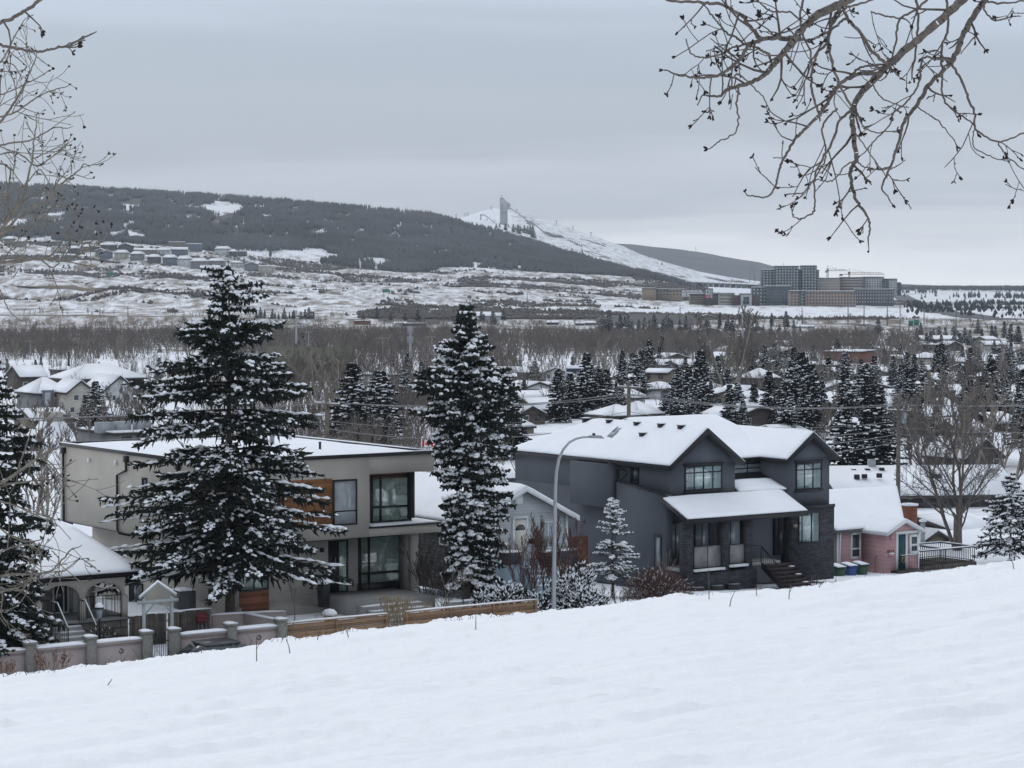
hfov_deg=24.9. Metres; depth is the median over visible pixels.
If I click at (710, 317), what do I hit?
house
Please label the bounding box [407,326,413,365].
cell tower
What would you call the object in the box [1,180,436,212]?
woodland
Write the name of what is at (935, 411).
bare tree
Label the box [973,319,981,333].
spruce tree
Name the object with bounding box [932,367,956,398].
spruce tree
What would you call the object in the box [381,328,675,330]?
road
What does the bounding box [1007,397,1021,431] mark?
spruce tree
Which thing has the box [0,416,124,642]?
poplar branch
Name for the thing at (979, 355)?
spruce tree
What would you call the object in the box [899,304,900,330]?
highway pole
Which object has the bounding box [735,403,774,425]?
house
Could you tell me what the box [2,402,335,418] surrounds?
overhead wire
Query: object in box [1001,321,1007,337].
spruce tree
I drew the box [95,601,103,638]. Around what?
garden lamp
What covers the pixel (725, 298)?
shop building
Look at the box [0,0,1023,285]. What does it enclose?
sky
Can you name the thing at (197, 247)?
house
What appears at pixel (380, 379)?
spruce tree
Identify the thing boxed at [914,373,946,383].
house
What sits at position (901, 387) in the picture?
spruce tree
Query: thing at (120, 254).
house
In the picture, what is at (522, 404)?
overhead wire
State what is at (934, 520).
house
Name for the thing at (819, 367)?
woodland
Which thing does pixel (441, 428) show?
overhead wire
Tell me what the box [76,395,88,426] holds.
spruce tree
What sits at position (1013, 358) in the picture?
spruce tree
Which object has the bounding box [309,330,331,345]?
bare tree
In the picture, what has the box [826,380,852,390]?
house
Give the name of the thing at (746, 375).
bare tree
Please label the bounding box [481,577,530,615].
dwarf pine
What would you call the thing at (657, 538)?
window
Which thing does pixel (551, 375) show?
house
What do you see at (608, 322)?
spruce tree
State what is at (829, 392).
house
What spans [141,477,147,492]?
window
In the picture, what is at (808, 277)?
apartment block
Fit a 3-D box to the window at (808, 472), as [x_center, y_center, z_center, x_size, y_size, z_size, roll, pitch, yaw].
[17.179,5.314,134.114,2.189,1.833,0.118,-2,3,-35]
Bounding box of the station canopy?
[566,365,601,381]
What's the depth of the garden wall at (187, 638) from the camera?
94.31 m
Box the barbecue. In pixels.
[195,612,208,628]
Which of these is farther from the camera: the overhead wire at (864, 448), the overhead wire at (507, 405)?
the overhead wire at (864, 448)
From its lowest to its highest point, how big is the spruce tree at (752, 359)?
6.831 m
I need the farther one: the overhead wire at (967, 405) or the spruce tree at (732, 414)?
the spruce tree at (732, 414)
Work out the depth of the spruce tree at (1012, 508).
150.08 m
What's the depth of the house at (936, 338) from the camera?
835.07 m
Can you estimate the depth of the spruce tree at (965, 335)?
863.26 m
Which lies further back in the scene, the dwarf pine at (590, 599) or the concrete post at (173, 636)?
the dwarf pine at (590, 599)
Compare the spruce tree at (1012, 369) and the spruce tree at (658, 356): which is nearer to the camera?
the spruce tree at (1012, 369)
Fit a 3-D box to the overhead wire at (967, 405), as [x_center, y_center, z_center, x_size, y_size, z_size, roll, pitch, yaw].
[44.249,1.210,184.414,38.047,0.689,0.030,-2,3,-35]
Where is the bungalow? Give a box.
[415,472,579,597]
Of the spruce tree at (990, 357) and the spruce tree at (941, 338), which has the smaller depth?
the spruce tree at (990, 357)
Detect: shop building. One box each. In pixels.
[689,293,704,304]
[713,293,717,304]
[718,293,734,304]
[733,295,740,305]
[739,293,751,305]
[752,296,758,305]
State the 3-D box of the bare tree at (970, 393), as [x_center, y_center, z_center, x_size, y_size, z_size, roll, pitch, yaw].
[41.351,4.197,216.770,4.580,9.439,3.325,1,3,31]
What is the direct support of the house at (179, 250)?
on the ground at (334, 299)
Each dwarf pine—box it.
[468,587,501,614]
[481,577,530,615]
[511,585,536,602]
[522,590,559,611]
[542,571,586,609]
[557,583,610,609]
[563,559,601,597]
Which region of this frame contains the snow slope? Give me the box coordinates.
[0,558,1023,767]
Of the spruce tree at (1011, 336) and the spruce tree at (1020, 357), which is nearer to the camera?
the spruce tree at (1020, 357)
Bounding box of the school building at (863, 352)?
[823,349,876,362]
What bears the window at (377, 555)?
in the modern house at (370, 490)
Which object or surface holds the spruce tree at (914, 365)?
on the ground at (334, 299)
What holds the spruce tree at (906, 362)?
on the ground at (334, 299)
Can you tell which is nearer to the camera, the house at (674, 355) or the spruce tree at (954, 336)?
the house at (674, 355)
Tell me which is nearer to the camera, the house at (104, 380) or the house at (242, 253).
the house at (104, 380)
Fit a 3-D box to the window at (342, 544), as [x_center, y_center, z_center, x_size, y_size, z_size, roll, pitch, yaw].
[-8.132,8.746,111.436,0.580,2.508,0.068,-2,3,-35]
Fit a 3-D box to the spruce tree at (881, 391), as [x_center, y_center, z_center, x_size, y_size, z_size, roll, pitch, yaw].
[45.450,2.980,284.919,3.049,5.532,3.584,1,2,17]
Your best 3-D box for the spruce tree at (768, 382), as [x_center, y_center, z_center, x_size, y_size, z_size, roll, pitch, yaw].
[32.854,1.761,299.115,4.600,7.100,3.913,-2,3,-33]
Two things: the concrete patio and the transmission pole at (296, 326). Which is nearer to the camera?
the concrete patio
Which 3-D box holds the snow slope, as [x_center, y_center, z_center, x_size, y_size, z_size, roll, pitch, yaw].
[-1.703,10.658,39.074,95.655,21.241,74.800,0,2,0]
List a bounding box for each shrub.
[0,659,17,674]
[34,646,72,670]
[90,625,118,638]
[396,535,449,594]
[407,557,460,609]
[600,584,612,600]
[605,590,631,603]
[619,564,699,599]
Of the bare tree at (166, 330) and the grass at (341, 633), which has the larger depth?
the bare tree at (166, 330)
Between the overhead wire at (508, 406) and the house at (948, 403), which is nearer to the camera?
the overhead wire at (508, 406)
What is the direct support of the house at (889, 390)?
on the ground at (334, 299)
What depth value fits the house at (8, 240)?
2364.09 m
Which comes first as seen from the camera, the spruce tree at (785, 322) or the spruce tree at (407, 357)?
the spruce tree at (407, 357)
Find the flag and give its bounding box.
[421,437,432,471]
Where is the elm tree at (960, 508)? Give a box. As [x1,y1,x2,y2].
[882,371,1007,550]
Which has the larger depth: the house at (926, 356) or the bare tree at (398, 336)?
the bare tree at (398, 336)
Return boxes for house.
[0,523,143,644]
[1,429,44,451]
[3,236,17,244]
[4,365,48,388]
[14,377,56,409]
[14,407,69,429]
[15,239,25,246]
[36,411,77,432]
[47,363,147,392]
[48,365,69,375]
[51,246,65,251]
[54,378,93,416]
[59,435,441,615]
[68,246,79,253]
[79,244,90,251]
[87,373,136,403]
[91,245,100,251]
[92,401,133,421]
[95,248,103,256]
[99,243,117,249]
[100,250,112,258]
[114,250,129,259]
[118,243,134,252]
[130,251,144,260]
[133,248,156,254]
[147,254,161,263]
[157,248,171,254]
[162,254,177,265]
[168,241,184,246]
[171,247,187,254]
[177,256,192,266]
[186,243,201,251]
[190,258,208,269]
[208,258,225,266]
[214,246,231,254]
[229,249,237,256]
[230,261,242,266]
[238,251,246,255]
[244,262,259,271]
[259,265,274,273]
[354,320,370,324]
[386,384,430,403]
[454,464,515,482]
[476,313,501,319]
[496,366,529,379]
[498,390,542,398]
[506,418,536,433]
[510,414,839,590]
[511,380,552,388]
[516,381,554,389]
[519,397,568,418]
[519,405,547,423]
[528,366,565,380]
[539,389,590,401]
[546,320,559,324]
[575,322,584,325]
[584,321,595,324]
[584,404,648,419]
[597,388,649,406]
[611,373,635,379]
[625,401,665,415]
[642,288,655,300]
[642,381,670,398]
[643,368,674,382]
[653,352,689,358]
[654,359,691,367]
[656,288,668,299]
[664,360,695,368]
[669,289,682,299]
[681,290,686,296]
[691,281,696,285]
[700,314,714,319]
[701,405,747,415]
[702,281,707,286]
[702,387,744,403]
[708,281,713,286]
[709,373,737,382]
[713,351,733,362]
[719,282,724,286]
[722,384,758,390]
[725,282,729,287]
[730,282,735,287]
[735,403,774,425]
[738,390,771,398]
[739,397,769,406]
[740,359,781,370]
[741,368,781,388]
[747,283,752,288]
[759,424,810,430]
[792,325,814,328]
[818,367,855,380]
[822,397,863,412]
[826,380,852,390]
[826,388,853,394]
[828,417,868,434]
[829,459,1023,507]
[849,380,894,389]
[874,346,894,357]
[877,389,895,396]
[879,367,897,375]
[883,396,894,408]
[885,404,958,420]
[910,352,934,364]
[911,365,932,372]
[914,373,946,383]
[915,335,928,340]
[917,511,989,529]
[922,436,1005,464]
[923,398,957,411]
[926,419,991,437]
[929,384,961,403]
[932,335,958,343]
[936,341,961,350]
[949,363,979,371]
[951,357,965,363]
[975,336,998,344]
[978,411,1011,431]
[979,341,1008,350]
[1003,387,1022,395]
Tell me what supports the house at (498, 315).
on the ground at (334, 299)
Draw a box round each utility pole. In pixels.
[313,389,340,438]
[617,382,640,417]
[886,394,911,498]
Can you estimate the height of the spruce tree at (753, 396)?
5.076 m
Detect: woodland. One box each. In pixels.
[0,181,707,290]
[0,321,926,359]
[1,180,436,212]
[2,305,1017,329]
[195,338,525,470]
[262,346,356,380]
[435,338,1023,404]
[901,285,1023,300]
[904,299,1023,317]
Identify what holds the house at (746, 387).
on the ground at (334, 299)
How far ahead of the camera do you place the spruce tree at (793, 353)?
417.69 m
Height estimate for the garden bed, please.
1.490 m
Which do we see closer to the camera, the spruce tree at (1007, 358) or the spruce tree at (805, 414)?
the spruce tree at (805, 414)
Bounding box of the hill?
[618,244,1002,286]
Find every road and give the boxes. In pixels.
[0,315,316,318]
[15,285,206,291]
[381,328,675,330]
[831,319,883,334]
[857,319,938,319]
[894,295,1023,323]
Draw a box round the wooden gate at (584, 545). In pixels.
[569,536,587,570]
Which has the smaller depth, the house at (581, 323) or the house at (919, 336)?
the house at (919, 336)
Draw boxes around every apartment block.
[750,287,765,305]
[760,269,774,286]
[764,285,791,305]
[773,265,798,289]
[788,290,799,305]
[799,265,816,290]
[799,269,800,289]
[800,290,804,305]
[805,291,855,306]
[817,269,819,290]
[819,278,840,290]
[837,277,863,290]
[853,289,893,305]
[861,276,883,288]
[883,278,888,288]
[889,278,897,296]
[897,282,900,295]
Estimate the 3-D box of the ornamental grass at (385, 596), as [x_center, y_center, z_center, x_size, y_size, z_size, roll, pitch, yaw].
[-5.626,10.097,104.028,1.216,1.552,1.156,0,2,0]
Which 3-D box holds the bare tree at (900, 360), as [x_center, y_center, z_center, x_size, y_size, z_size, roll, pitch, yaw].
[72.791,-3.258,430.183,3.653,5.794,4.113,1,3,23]
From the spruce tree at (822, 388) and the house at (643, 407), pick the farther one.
the house at (643, 407)
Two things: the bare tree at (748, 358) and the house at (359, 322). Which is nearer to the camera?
the bare tree at (748, 358)
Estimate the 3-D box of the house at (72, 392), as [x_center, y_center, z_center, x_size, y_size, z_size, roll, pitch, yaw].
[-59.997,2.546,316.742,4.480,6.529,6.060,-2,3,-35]
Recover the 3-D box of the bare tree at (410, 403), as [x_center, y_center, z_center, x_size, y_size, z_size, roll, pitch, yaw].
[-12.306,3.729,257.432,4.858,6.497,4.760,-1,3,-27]
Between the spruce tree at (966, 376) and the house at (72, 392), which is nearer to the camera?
the house at (72, 392)
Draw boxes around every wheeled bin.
[834,563,846,575]
[841,562,857,575]
[852,560,869,574]
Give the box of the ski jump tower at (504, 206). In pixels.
[500,198,509,225]
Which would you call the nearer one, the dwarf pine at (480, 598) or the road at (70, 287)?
the dwarf pine at (480, 598)
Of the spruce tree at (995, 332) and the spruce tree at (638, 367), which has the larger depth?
the spruce tree at (995, 332)
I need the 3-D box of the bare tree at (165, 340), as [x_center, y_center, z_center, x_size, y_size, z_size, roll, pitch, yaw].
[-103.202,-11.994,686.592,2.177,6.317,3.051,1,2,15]
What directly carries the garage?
on the ground at (334, 299)
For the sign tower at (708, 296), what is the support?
on the ground at (334, 299)
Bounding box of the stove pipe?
[919,519,926,542]
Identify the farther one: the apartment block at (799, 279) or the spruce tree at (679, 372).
the apartment block at (799, 279)
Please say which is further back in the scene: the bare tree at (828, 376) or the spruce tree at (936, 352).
the spruce tree at (936, 352)
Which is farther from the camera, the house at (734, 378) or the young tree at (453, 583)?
the house at (734, 378)
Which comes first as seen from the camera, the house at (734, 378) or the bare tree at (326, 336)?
the house at (734, 378)
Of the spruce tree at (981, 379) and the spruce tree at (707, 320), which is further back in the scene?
the spruce tree at (707, 320)
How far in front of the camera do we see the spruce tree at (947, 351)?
522.44 m
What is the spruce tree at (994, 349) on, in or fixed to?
on the ground at (334, 299)
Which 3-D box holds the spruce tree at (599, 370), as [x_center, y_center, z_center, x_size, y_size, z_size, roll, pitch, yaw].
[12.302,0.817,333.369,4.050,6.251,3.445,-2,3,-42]
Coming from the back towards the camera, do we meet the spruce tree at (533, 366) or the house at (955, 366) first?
the house at (955, 366)
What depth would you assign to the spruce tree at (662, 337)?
617.64 m
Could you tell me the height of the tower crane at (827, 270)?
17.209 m
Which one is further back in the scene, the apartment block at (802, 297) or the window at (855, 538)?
the apartment block at (802, 297)
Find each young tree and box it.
[288,576,298,623]
[439,564,472,617]
[453,566,469,607]
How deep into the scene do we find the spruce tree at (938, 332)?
860.67 m
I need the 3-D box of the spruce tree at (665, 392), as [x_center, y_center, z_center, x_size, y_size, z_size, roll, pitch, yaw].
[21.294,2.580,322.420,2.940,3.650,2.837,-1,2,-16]
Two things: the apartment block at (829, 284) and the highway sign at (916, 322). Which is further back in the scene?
the apartment block at (829, 284)
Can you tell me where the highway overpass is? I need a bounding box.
[595,314,699,324]
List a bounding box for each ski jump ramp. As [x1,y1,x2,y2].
[510,208,529,228]
[529,221,549,235]
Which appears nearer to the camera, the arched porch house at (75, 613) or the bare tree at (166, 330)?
the arched porch house at (75, 613)
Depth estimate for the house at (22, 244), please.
2342.41 m
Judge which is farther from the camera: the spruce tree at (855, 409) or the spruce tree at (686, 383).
the spruce tree at (686, 383)
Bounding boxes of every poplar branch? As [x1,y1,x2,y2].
[0,0,96,66]
[0,15,123,320]
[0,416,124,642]
[659,0,1023,252]
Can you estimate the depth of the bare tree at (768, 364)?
393.83 m
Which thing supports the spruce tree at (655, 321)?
on the ground at (334, 299)
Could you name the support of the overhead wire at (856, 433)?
attached to the utility pole at (897, 447)
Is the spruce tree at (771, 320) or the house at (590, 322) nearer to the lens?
the spruce tree at (771, 320)
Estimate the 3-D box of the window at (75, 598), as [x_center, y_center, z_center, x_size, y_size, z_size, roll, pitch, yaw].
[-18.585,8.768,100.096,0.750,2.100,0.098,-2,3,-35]
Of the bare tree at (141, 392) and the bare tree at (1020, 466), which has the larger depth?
the bare tree at (141, 392)
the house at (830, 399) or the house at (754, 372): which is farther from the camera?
the house at (754, 372)
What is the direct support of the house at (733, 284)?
on the ground at (334, 299)
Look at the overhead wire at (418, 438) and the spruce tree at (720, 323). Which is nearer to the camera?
the overhead wire at (418, 438)
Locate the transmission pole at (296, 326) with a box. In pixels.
[295,310,296,344]
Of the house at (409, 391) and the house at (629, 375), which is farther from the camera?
the house at (629, 375)
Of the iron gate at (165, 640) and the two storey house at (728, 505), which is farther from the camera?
the two storey house at (728, 505)
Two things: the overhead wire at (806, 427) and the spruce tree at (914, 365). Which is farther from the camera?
the spruce tree at (914, 365)
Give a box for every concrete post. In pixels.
[21,639,37,671]
[82,634,97,664]
[138,629,153,659]
[166,626,181,655]
[223,621,237,639]
[273,616,287,637]
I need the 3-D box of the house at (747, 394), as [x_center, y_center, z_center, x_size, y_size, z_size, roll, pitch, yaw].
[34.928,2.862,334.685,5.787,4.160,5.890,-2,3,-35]
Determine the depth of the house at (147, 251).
2328.59 m
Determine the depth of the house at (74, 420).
275.93 m
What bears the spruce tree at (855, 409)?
on the ground at (334, 299)
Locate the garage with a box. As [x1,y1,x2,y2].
[919,528,949,542]
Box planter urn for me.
[317,578,329,606]
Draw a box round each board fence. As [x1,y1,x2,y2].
[129,611,166,644]
[168,608,210,631]
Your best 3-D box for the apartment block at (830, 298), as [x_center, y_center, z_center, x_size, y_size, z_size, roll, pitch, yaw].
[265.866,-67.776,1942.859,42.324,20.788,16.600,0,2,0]
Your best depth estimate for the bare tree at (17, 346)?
594.54 m
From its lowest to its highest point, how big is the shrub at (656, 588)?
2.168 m
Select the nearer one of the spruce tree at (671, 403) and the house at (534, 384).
the spruce tree at (671, 403)
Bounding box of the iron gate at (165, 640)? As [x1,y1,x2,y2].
[153,632,168,657]
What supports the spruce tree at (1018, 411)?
on the ground at (334, 299)
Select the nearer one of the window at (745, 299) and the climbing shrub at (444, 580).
the climbing shrub at (444, 580)
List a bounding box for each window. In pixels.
[45,392,50,406]
[52,586,68,613]
[70,407,74,412]
[73,395,78,400]
[73,589,89,611]
[129,583,142,601]
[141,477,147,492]
[240,551,268,591]
[332,479,357,525]
[337,540,347,591]
[358,535,398,589]
[370,474,411,522]
[439,526,448,545]
[538,521,558,548]
[630,466,638,483]
[654,534,661,568]
[672,522,679,558]
[683,462,723,493]
[694,523,709,545]
[729,521,740,543]
[735,462,760,472]
[743,297,748,303]
[794,459,823,492]
[798,511,819,542]
[820,287,838,288]
[850,532,860,558]
[909,534,918,553]
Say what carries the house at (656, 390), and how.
on the ground at (334, 299)
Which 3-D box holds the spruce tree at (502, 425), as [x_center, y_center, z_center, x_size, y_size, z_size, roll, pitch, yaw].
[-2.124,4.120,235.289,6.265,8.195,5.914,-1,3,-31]
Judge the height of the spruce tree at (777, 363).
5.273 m
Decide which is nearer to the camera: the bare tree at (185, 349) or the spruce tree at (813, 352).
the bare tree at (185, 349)
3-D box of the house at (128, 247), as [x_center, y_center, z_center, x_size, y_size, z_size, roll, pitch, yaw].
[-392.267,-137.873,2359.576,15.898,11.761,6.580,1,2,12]
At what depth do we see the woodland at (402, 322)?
1273.67 m
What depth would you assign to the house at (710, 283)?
2497.75 m
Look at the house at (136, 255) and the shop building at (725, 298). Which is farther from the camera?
the house at (136, 255)
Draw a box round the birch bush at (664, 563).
[646,549,675,580]
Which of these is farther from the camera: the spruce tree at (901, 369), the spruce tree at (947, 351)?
the spruce tree at (947, 351)
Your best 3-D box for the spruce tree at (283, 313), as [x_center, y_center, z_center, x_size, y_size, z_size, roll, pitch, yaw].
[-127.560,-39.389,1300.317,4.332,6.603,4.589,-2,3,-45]
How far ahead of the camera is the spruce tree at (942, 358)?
433.54 m
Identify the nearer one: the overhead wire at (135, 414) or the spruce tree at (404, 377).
the overhead wire at (135, 414)
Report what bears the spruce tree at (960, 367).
on the ground at (334, 299)
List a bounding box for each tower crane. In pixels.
[825,265,847,277]
[839,269,874,276]
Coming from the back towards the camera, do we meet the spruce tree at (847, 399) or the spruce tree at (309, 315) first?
the spruce tree at (309, 315)
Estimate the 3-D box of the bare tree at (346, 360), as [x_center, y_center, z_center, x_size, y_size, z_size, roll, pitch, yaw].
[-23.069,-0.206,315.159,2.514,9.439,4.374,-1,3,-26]
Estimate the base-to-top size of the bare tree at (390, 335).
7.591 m
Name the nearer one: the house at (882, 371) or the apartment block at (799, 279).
the house at (882, 371)
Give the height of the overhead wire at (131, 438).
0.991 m
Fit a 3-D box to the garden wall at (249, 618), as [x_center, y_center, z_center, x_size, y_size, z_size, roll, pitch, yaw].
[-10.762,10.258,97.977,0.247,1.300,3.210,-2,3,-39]
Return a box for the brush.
[0,236,921,319]
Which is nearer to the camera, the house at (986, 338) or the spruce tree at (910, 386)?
the spruce tree at (910, 386)
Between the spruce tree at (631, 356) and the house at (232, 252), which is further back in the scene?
the house at (232, 252)
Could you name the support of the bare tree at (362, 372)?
on the ground at (334, 299)
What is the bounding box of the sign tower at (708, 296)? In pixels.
[705,288,712,305]
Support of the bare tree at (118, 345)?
on the ground at (334, 299)
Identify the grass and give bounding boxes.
[2,563,985,676]
[315,609,336,631]
[373,593,396,624]
[382,592,411,625]
[391,596,416,625]
[414,602,432,618]
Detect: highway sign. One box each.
[382,289,389,296]
[908,320,912,329]
[914,320,918,329]
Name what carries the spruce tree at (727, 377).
on the ground at (334, 299)
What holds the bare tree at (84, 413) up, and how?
on the ground at (334, 299)
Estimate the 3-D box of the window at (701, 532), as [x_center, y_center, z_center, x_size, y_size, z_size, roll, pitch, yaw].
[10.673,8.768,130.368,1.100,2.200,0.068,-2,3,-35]
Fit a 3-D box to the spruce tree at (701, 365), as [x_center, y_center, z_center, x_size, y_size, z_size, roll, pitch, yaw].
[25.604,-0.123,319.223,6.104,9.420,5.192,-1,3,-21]
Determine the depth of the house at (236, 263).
2271.52 m
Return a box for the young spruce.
[584,497,649,597]
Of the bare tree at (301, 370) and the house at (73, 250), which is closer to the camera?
the bare tree at (301, 370)
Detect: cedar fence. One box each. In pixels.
[287,613,387,637]
[405,599,536,624]
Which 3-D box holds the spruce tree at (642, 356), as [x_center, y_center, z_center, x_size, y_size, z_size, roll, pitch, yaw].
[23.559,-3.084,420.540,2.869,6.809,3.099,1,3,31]
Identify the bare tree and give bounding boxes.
[1,392,54,463]
[10,426,83,522]
[11,337,20,359]
[15,336,31,358]
[16,433,58,515]
[19,341,27,361]
[39,389,61,439]
[60,402,82,440]
[69,337,87,357]
[77,336,90,360]
[79,397,112,439]
[99,384,133,420]
[111,333,123,361]
[115,384,137,427]
[121,382,170,423]
[131,368,152,411]
[145,333,155,354]
[153,326,176,349]
[161,333,166,349]
[180,336,193,355]
[262,345,318,410]
[275,336,329,411]
[288,329,373,411]
[292,364,310,416]
[303,348,355,428]
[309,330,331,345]
[317,354,389,399]
[332,348,350,397]
[360,338,369,356]
[361,330,382,353]
[376,340,389,360]
[376,388,421,442]
[377,331,391,345]
[387,352,413,381]
[392,331,405,346]
[494,328,507,352]
[494,346,514,365]
[530,333,551,360]
[530,362,539,380]
[530,366,551,380]
[588,344,594,360]
[591,335,607,359]
[593,356,606,378]
[599,355,614,379]
[618,341,630,357]
[689,301,759,386]
[690,357,710,372]
[711,331,738,374]
[727,327,758,383]
[743,369,764,389]
[750,358,775,372]
[815,383,843,442]
[818,365,833,382]
[819,339,836,366]
[849,330,872,348]
[853,392,916,460]
[877,351,885,366]
[882,345,891,369]
[891,387,975,464]
[896,351,911,370]
[901,384,954,464]
[905,363,958,440]
[928,379,979,461]
[931,385,1006,464]
[938,372,975,426]
[946,384,1023,468]
[956,343,1007,442]
[998,354,1008,380]
[1004,359,1020,378]
[1010,419,1023,480]
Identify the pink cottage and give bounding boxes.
[829,485,925,573]
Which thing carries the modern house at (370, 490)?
on the ground at (334, 299)
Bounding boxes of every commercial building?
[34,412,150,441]
[358,372,400,383]
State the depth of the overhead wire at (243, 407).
143.19 m
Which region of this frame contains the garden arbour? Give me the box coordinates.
[137,580,177,628]
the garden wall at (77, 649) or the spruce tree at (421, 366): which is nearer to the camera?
the garden wall at (77, 649)
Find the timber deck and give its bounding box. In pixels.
[919,541,976,569]
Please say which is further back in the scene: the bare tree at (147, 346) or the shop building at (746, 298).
the shop building at (746, 298)
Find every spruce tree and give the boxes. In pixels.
[0,359,67,656]
[76,381,113,426]
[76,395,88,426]
[89,260,354,612]
[153,360,166,381]
[258,307,262,317]
[281,308,287,318]
[300,333,305,345]
[306,307,312,318]
[320,363,371,440]
[346,370,406,443]
[375,307,379,318]
[398,369,411,398]
[403,353,412,375]
[407,300,523,598]
[414,307,421,319]
[416,361,424,377]
[487,393,514,460]
[488,310,497,324]
[501,379,524,419]
[504,392,532,444]
[521,379,527,389]
[526,361,542,380]
[543,368,566,398]
[545,372,572,423]
[562,373,585,418]
[571,353,601,417]
[591,368,604,406]
[592,368,618,409]
[598,314,609,331]
[603,312,613,331]
[609,385,625,405]
[613,360,630,385]
[613,378,626,404]
[617,314,623,328]
[617,350,626,373]
[623,315,632,331]
[624,354,651,392]
[628,352,635,372]
[639,349,646,370]
[640,317,646,328]
[644,340,657,367]
[651,316,659,333]
[656,347,662,358]
[657,390,668,411]
[658,366,684,415]
[659,335,665,352]
[660,320,665,332]
[660,370,685,413]
[663,313,673,329]
[664,380,688,415]
[666,390,680,414]
[677,320,683,331]
[679,366,694,414]
[682,316,689,330]
[682,347,689,358]
[683,356,687,368]
[687,369,712,414]
[689,393,702,414]
[690,349,719,403]
[702,316,710,328]
[708,355,726,383]
[717,314,722,328]
[720,384,738,423]
[722,369,733,385]
[723,315,730,328]
[729,316,736,330]
[733,382,745,403]
[736,400,751,425]
[747,350,756,371]
[748,382,758,403]
[756,345,771,370]
[759,371,775,407]
[767,392,787,423]
[769,313,773,325]
[770,343,779,359]
[771,362,815,406]
[771,382,801,427]
[773,360,785,387]
[773,377,778,389]
[780,351,789,368]
[782,311,790,326]
[786,347,797,369]
[790,351,816,403]
[795,362,826,431]
[795,384,820,435]
[809,345,819,360]
[817,380,832,424]
[819,357,837,380]
[823,409,862,465]
[826,367,862,423]
[833,365,839,379]
[834,339,840,349]
[837,351,854,379]
[840,408,893,464]
[849,363,885,411]
[850,395,910,464]
[852,399,860,416]
[853,359,862,378]
[862,375,878,409]
[868,342,877,359]
[870,356,883,383]
[873,317,882,333]
[874,386,892,425]
[885,356,897,381]
[887,365,898,385]
[887,389,917,437]
[889,364,905,395]
[899,375,918,396]
[902,352,911,378]
[902,367,923,404]
[910,354,918,374]
[915,361,926,380]
[915,372,936,404]
[916,402,926,435]
[918,322,923,333]
[922,333,931,352]
[924,410,942,443]
[928,344,939,372]
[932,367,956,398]
[933,343,950,372]
[934,326,941,334]
[938,334,946,350]
[944,348,951,366]
[950,325,958,336]
[951,330,957,341]
[953,363,966,383]
[957,333,962,346]
[958,385,967,402]
[959,345,965,356]
[960,348,979,377]
[961,327,967,342]
[963,362,971,379]
[965,330,972,345]
[965,378,978,420]
[970,337,977,355]
[971,472,1023,560]
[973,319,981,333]
[973,375,985,409]
[974,350,984,371]
[978,359,1008,413]
[981,355,999,378]
[989,325,994,335]
[991,340,996,353]
[993,325,1000,340]
[994,348,1002,369]
[998,352,1009,380]
[999,381,1012,410]
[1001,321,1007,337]
[1003,395,1023,447]
[1005,324,1014,342]
[1005,352,1019,378]
[1007,363,1019,385]
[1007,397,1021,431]
[1008,343,1015,356]
[1013,326,1023,343]
[1014,368,1023,398]
[1015,352,1023,364]
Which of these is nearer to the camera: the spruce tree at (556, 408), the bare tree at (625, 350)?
the spruce tree at (556, 408)
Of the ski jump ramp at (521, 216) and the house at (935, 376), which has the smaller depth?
the house at (935, 376)
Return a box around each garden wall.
[0,647,25,674]
[36,641,86,671]
[97,636,142,664]
[180,628,227,649]
[210,610,285,628]
[235,607,273,625]
[237,623,278,645]
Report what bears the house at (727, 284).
on the ground at (334, 299)
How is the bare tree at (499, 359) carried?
on the ground at (334, 299)
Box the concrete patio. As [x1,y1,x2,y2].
[328,588,474,622]
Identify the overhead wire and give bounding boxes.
[2,402,325,419]
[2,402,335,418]
[26,401,313,418]
[43,421,322,442]
[322,393,618,406]
[324,394,620,405]
[329,429,550,438]
[329,437,432,447]
[331,412,624,428]
[336,394,638,406]
[347,394,631,407]
[507,398,619,422]
[619,393,885,408]
[630,390,884,439]
[632,394,897,408]
[632,412,891,427]
[635,395,893,407]
[643,395,908,407]
[819,427,896,436]
[828,434,896,443]
[836,441,895,452]
[896,404,1007,405]
[902,434,1023,439]
[902,441,1023,448]
[903,427,1023,432]
[908,421,1023,423]
[953,406,1017,406]
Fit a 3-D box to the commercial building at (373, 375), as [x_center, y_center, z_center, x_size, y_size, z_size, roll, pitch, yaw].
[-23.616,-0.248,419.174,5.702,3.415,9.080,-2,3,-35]
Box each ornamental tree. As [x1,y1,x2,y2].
[493,525,544,593]
[529,520,586,587]
[530,512,587,605]
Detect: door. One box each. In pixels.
[328,540,337,592]
[515,520,525,557]
[778,517,783,554]
[898,534,905,569]
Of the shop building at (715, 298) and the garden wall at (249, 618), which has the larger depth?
the shop building at (715, 298)
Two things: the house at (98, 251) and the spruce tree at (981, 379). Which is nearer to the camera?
the spruce tree at (981, 379)
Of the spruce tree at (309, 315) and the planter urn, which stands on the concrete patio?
the planter urn
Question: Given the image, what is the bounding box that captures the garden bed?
[176,637,247,654]
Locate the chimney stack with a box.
[901,503,917,523]
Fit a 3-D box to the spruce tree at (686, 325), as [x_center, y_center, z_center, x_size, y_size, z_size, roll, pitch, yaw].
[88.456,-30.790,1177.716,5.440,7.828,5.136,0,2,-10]
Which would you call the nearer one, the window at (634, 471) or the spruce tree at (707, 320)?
the window at (634, 471)
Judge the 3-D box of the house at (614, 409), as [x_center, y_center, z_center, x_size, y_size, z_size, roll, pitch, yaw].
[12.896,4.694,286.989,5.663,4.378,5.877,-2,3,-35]
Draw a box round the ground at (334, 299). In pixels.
[0,189,1023,672]
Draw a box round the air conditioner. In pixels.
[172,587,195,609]
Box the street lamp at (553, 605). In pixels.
[551,433,604,608]

